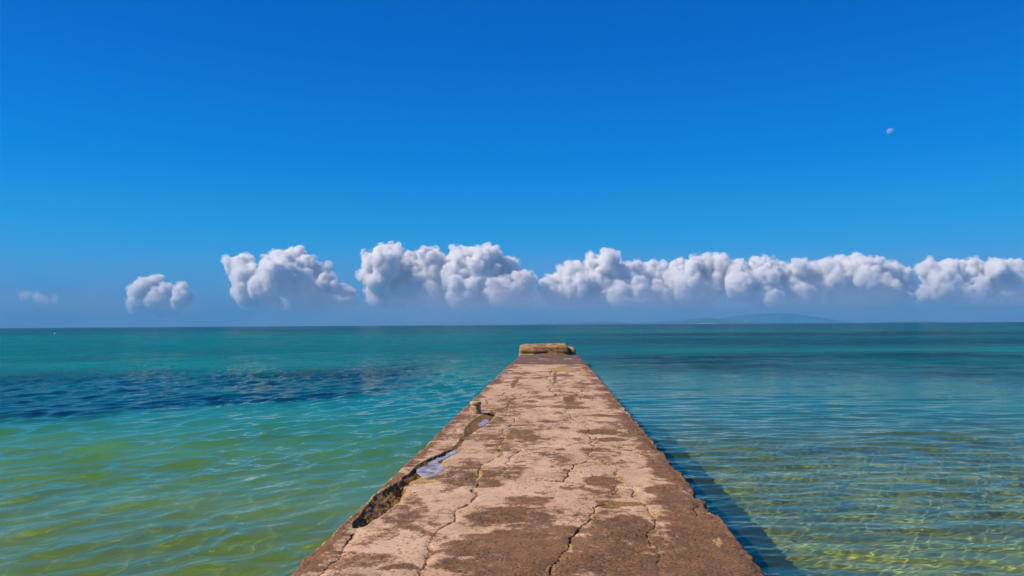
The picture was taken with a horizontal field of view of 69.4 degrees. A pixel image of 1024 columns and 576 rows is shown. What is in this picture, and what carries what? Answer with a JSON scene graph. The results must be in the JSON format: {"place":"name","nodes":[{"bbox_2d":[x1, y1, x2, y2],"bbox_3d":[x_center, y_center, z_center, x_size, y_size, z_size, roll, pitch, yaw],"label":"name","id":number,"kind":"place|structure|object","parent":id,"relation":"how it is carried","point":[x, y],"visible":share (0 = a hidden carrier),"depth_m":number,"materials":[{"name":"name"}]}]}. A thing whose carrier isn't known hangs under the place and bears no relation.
{"place":"outdoors","nodes":[
{"label":"outdoors","id":0,"kind":"place"},
{"bbox_2d":[0,322,1023,575],"bbox_3d":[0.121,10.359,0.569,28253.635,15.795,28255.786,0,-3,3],"label":"sea","id":1,"kind":"structure","parent":0,"point":[784,448],"depth_m":17.60,"materials":[{"name":"liquid"}]},
{"bbox_2d":[0,0,1023,327],"label":"sky","id":2,"kind":"structure","parent":0,"point":[164,163],"materials":[{"name":"blue"}]},
{"bbox_2d":[523,322,637,324],"bbox_3d":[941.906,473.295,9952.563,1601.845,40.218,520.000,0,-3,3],"label":"hills","id":3,"kind":"structure","parent":0,"point":[582,323],"depth_m":9834.50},
{"bbox_2d":[638,318,765,323],"bbox_3d":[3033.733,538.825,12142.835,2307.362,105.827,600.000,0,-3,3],"label":"hills","id":4,"kind":"structure","parent":0,"point":[705,320],"depth_m":11997.06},
{"bbox_2d":[719,313,854,322],"bbox_3d":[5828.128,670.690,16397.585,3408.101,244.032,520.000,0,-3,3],"label":"hills","id":5,"kind":"structure","parent":0,"point":[780,318],"depth_m":16254.10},
{"bbox_2d":[879,321,930,322],"bbox_3d":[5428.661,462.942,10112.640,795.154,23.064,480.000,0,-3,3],"label":"hills","id":6,"kind":"structure","parent":0,"point":[904,321],"depth_m":9998.48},
{"bbox_3d":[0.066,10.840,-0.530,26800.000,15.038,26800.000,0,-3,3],"label":"seabed","id":7,"kind":"structure","parent":0,"visible":0},
{"bbox_2d":[291,343,764,575],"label":"concrete pier","id":8,"kind":"structure","parent":7,"relation":"on","point":[558,464],"depth_m":7.06,"materials":[{"name":"beige concrete"}]},
{"bbox_2d":[416,449,457,476],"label":"puddle","id":9,"kind":"object","parent":8,"relation":"on","point":[434,466],"visible":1,"depth_m":8.74,"materials":[{"name":"liquid"}]},
{"bbox_2d":[478,419,488,426],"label":"puddle","id":10,"kind":"object","parent":8,"relation":"on","point":[482,423],"visible":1,"depth_m":12.80,"materials":[{"name":"liquid"}]}
]}

